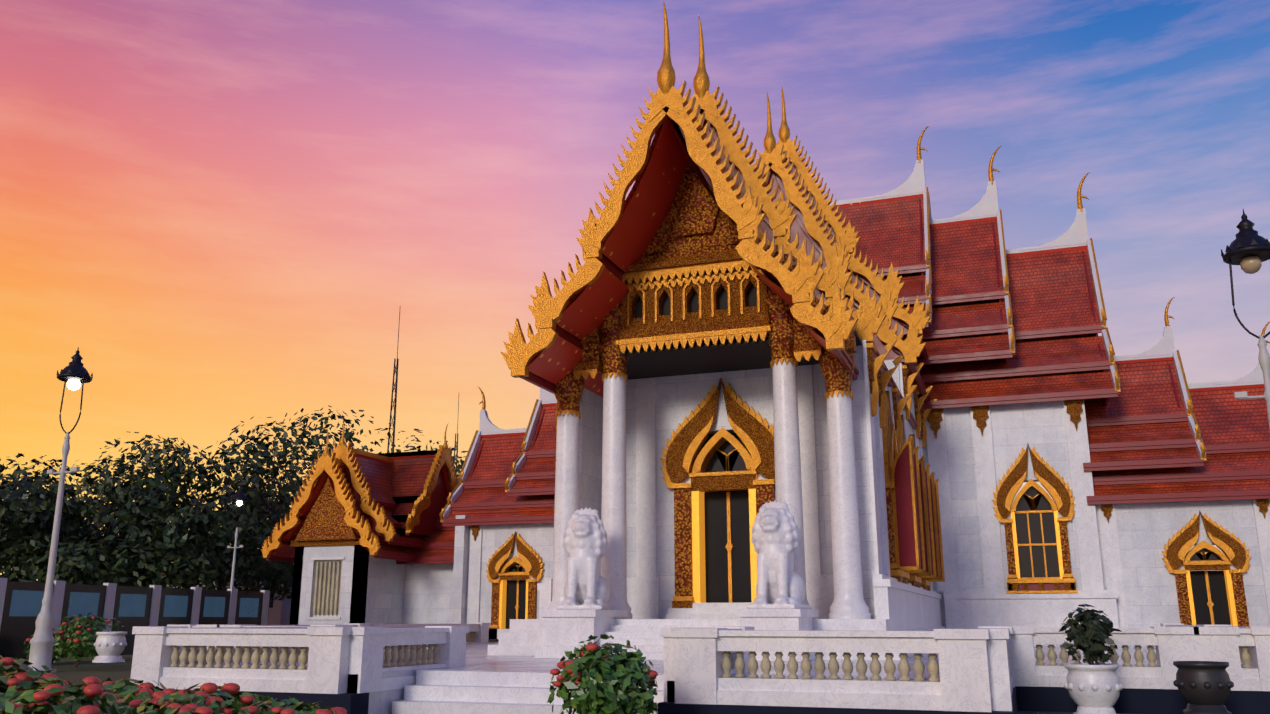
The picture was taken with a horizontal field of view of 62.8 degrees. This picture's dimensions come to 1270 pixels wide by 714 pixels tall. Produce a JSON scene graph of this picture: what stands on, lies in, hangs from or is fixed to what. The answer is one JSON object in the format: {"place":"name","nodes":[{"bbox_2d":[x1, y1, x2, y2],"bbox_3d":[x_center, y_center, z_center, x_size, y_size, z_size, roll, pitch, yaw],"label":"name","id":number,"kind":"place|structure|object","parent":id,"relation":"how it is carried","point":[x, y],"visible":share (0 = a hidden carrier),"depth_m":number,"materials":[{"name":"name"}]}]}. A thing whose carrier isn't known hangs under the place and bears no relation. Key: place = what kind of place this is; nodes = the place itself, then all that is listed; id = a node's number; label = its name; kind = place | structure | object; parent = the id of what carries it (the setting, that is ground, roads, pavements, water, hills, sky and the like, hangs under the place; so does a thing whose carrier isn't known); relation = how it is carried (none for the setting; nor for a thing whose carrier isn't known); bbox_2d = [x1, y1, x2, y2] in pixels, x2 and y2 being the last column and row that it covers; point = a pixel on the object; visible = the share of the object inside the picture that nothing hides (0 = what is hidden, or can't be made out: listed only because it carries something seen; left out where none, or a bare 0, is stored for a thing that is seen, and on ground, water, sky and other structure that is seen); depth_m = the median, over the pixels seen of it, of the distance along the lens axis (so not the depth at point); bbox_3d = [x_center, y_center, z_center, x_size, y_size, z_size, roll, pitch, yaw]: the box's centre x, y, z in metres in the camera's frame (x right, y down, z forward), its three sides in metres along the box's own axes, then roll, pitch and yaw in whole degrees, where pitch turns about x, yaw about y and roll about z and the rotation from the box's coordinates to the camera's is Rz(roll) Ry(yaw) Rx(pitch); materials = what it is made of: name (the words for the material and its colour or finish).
{"place":"outdoors","nodes":[
{"label":"outdoors","id":0,"kind":"place"},
{"bbox_2d":[289,478,453,624],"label":"small building","id":1,"kind":"structure","parent":0,"point":[341,576],"depth_m":48.95,"materials":[{"name":"paint"}]},
{"bbox_2d":[261,419,459,563],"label":"roof","id":2,"kind":"structure","parent":1,"relation":"on","point":[392,504],"depth_m":50.39,"materials":[{"name":"red tile"}]},
{"bbox_2d":[0,639,1123,713],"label":"lawn","id":3,"kind":"structure","parent":0,"point":[66,670],"depth_m":32.44,"materials":[{"name":"green plant"}]},
{"bbox_2d":[22,628,71,664],"bbox_3d":[-20.584,10.206,36.587,1.628,1.308,2.091,7,-16,-27],"label":"shrub","id":4,"kind":"object","parent":3,"relation":"on","point":[56,657],"visible":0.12,"depth_m":36.22,"materials":[{"name":"green plant"}]},
{"bbox_2d":[28,347,92,671],"bbox_3d":[-18.020,4.603,32.554,1.119,10.192,1.048,3,-14,-11],"label":"street lamp","id":5,"kind":"object","parent":3,"relation":"on","point":[74,374],"visible":0.9,"depth_m":32.13,"materials":[{"name":"metal"}]},
{"bbox_2d":[53,612,123,667],"bbox_3d":[-18.114,9.374,34.359,2.090,1.834,2.266,-5,-15,19],"label":"shrub","id":6,"kind":"object","parent":3,"relation":"on","point":[80,651],"visible":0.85,"depth_m":33.96,"materials":[{"name":"green plant"}]},
{"bbox_2d":[92,632,127,662],"bbox_3d":[-16.391,9.059,32.515,0.972,0.918,0.972,-5,-15,19],"label":"planter","id":7,"kind":"object","parent":3,"relation":"on","point":[109,647],"visible":1,"depth_m":32.21,"materials":[{"name":"stone"}]},
{"bbox_2d":[0,578,269,662],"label":"fence","id":8,"kind":"object","parent":3,"relation":"on","point":[128,607],"visible":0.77,"depth_m":42.04,"materials":[{"name":"black metal"}]},
{"bbox_2d":[0,453,271,589],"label":"tree","id":9,"kind":"object","parent":3,"relation":"on","point":[86,563],"visible":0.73,"depth_m":68.54,"materials":[{"name":"green plant"}]},
{"bbox_2d":[95,422,311,590],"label":"tree","id":10,"kind":"object","parent":3,"relation":"on","point":[178,472],"visible":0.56,"depth_m":71.95,"materials":[{"name":"green plant"}]},
{"bbox_2d":[227,486,247,588],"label":"street lamp","id":11,"kind":"object","parent":3,"relation":"on","point":[240,497],"visible":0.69,"depth_m":67.24,"materials":[{"name":"metal"}]},
{"bbox_2d":[191,479,293,624],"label":"tree","id":12,"kind":"object","parent":3,"relation":"on","point":[273,583],"visible":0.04,"depth_m":87.65,"materials":[{"name":"green plant"}]},
{"bbox_2d":[182,405,465,553],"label":"tree","id":13,"kind":"object","parent":3,"relation":"on","point":[294,451],"visible":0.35,"depth_m":75.88,"materials":[{"name":"green plant"}]},
{"bbox_2d":[426,450,463,473],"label":"tree","id":14,"kind":"object","parent":3,"relation":"on","point":[458,467],"visible":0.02,"depth_m":70.72,"materials":[{"name":"green plant"}]},
{"bbox_2d":[450,447,467,468],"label":"tree","id":15,"kind":"object","parent":3,"relation":"on","point":[460,461],"depth_m":86.40,"materials":[{"name":"green plant"}]},
{"bbox_2d":[1064,663,1122,713],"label":"planter","id":16,"kind":"object","parent":3,"relation":"on","point":[1095,688],"visible":1,"depth_m":17.12,"materials":[{"name":"stone"}]},
{"bbox_2d":[1059,603,1121,664],"bbox_3d":[7.723,4.715,17.615,0.900,1.075,0.922,12,-18,-39],"label":"planter plant","id":17,"kind":"object","parent":16,"relation":"on","point":[1090,634],"visible":0.94,"depth_m":17.41,"materials":[{"name":"green plant"}]},
{"bbox_2d":[1173,661,1233,713],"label":"dark urn","id":18,"kind":"object","parent":3,"relation":"on","point":[1204,687],"visible":1,"depth_m":16.27,"materials":[{"name":"black metal"}]},
{"bbox_2d":[0,0,1269,580],"label":"sky","id":19,"kind":"structure","parent":0,"point":[231,211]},
{"bbox_2d":[488,641,1073,713],"bbox_3d":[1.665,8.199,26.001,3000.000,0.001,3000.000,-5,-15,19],"label":"ground","id":20,"kind":"structure","parent":0,"point":[1032,712],"depth_m":18.38,"materials":[{"name":"stone"}]},
{"bbox_2d":[0,655,33,704],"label":"flowering bush","id":21,"kind":"object","parent":20,"relation":"on","point":[2,667],"visible":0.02,"depth_m":10.85,"materials":[{"name":"green plant"}]},
{"bbox_2d":[0,657,94,706],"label":"flowering bush","id":22,"kind":"object","parent":20,"relation":"on","point":[24,675],"visible":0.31,"depth_m":9.90,"materials":[{"name":"red plant"}]},
{"bbox_2d":[0,453,103,582],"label":"tree","id":23,"kind":"object","parent":20,"relation":"on","point":[8,518],"visible":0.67,"depth_m":67.14,"materials":[{"name":"green plant"}]},
{"bbox_2d":[0,676,127,713],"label":"flowering bush","id":24,"kind":"object","parent":20,"relation":"on","point":[48,698],"visible":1,"depth_m":9.06,"materials":[{"name":"green plant"}]},
{"bbox_2d":[2,470,192,583],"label":"tree","id":25,"kind":"object","parent":20,"relation":"on","point":[95,516],"depth_m":87.46,"materials":[{"name":"green plant"}]},
{"bbox_2d":[77,677,173,713],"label":"flowering bush","id":26,"kind":"object","parent":20,"relation":"on","point":[110,686],"visible":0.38,"depth_m":11.05,"materials":[{"name":"green plant"}]},
{"bbox_2d":[102,682,254,713],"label":"flowering bush","id":27,"kind":"object","parent":20,"relation":"on","point":[229,690],"visible":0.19,"depth_m":10.36,"materials":[{"name":"green plant"}]},
{"bbox_2d":[124,688,248,713],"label":"flowering bush","id":28,"kind":"object","parent":20,"relation":"on","point":[201,702],"visible":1,"depth_m":9.28,"materials":[{"name":"green plant"}]},
{"bbox_2d":[162,552,293,624],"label":"buildings","id":29,"kind":"structure","parent":20,"relation":"on","point":[279,612],"depth_m":101.48,"materials":[{"name":"grey"}]},
{"bbox_2d":[227,692,270,705],"bbox_3d":[-4.431,4.078,11.316,1.385,0.837,1.470,-5,-15,19],"label":"flowering bush","id":30,"kind":"object","parent":20,"relation":"on","point":[258,698],"visible":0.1,"depth_m":11.48,"materials":[{"name":"green plant"}]},
{"bbox_2d":[240,696,346,713],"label":"flowering bush","id":31,"kind":"object","parent":20,"relation":"on","point":[291,705],"visible":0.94,"depth_m":10.12,"materials":[{"name":"red plant"}]},
{"bbox_2d":[387,312,458,475],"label":"radio masts","id":32,"kind":"object","parent":20,"relation":"on","point":[394,387],"visible":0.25,"depth_m":148.57,"materials":[{"name":"metal"}]},
{"bbox_2d":[547,634,657,713],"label":"ixora bush","id":33,"kind":"object","parent":20,"relation":"on","point":[623,676],"visible":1,"depth_m":13.33,"materials":[{"name":"green plant"}]},
{"bbox_2d":[175,642,1269,713],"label":"terrace","id":34,"kind":"structure","parent":20,"relation":"on","point":[481,681],"depth_m":17.82,"materials":[{"name":"stone"}]},
{"bbox_2d":[451,515,553,638],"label":"temple wall","id":35,"kind":"structure","parent":34,"relation":"on","point":[500,572],"depth_m":48.51,"materials":[{"name":"paint"}]},
{"bbox_2d":[439,387,556,525],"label":"roof","id":36,"kind":"structure","parent":35,"relation":"on","point":[506,476],"depth_m":50.86,"materials":[{"name":"red tile"}]},
{"bbox_2d":[130,623,1269,711],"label":"balustrade","id":37,"kind":"object","parent":34,"relation":"on","point":[984,668],"visible":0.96,"depth_m":17.25,"materials":[{"name":"stone"}]},
{"bbox_2d":[487,161,945,660],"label":"temple portico","id":38,"kind":"structure","parent":34,"relation":"on","point":[677,466],"depth_m":28.68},
{"bbox_2d":[556,507,612,609],"bbox_3d":[-1.216,5.006,25.942,1.143,2.523,1.688,-2,-14,10],"label":"lion","id":39,"kind":"object","parent":38,"relation":"on","point":[585,546],"visible":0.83,"depth_m":25.46},
{"bbox_2d":[501,1,937,439],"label":"temple roof","id":40,"kind":"structure","parent":38,"relation":"on","point":[778,198],"depth_m":27.85,"materials":[{"name":"gold metal"}]},
{"bbox_2d":[746,500,810,608],"bbox_3d":[3.338,4.605,24.350,1.143,2.524,1.688,-6,-15,23],"label":"lion","id":41,"kind":"object","parent":38,"relation":"on","point":[775,541],"visible":0.9,"depth_m":23.88},
{"bbox_2d":[923,399,1269,628],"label":"temple wall","id":42,"kind":"structure","parent":34,"relation":"on","point":[1029,557],"depth_m":40.47,"materials":[{"name":"paint"}]},
{"bbox_2d":[829,126,1269,504],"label":"roof","id":43,"kind":"structure","parent":42,"relation":"on","point":[1004,326],"depth_m":43.63,"materials":[{"name":"red tile"}]},
{"bbox_2d":[1221,209,1269,428],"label":"street lamp","id":44,"kind":"object","parent":20,"relation":"on","point":[1248,249],"visible":1,"depth_m":21.11,"materials":[{"name":"metal"}]}
]}

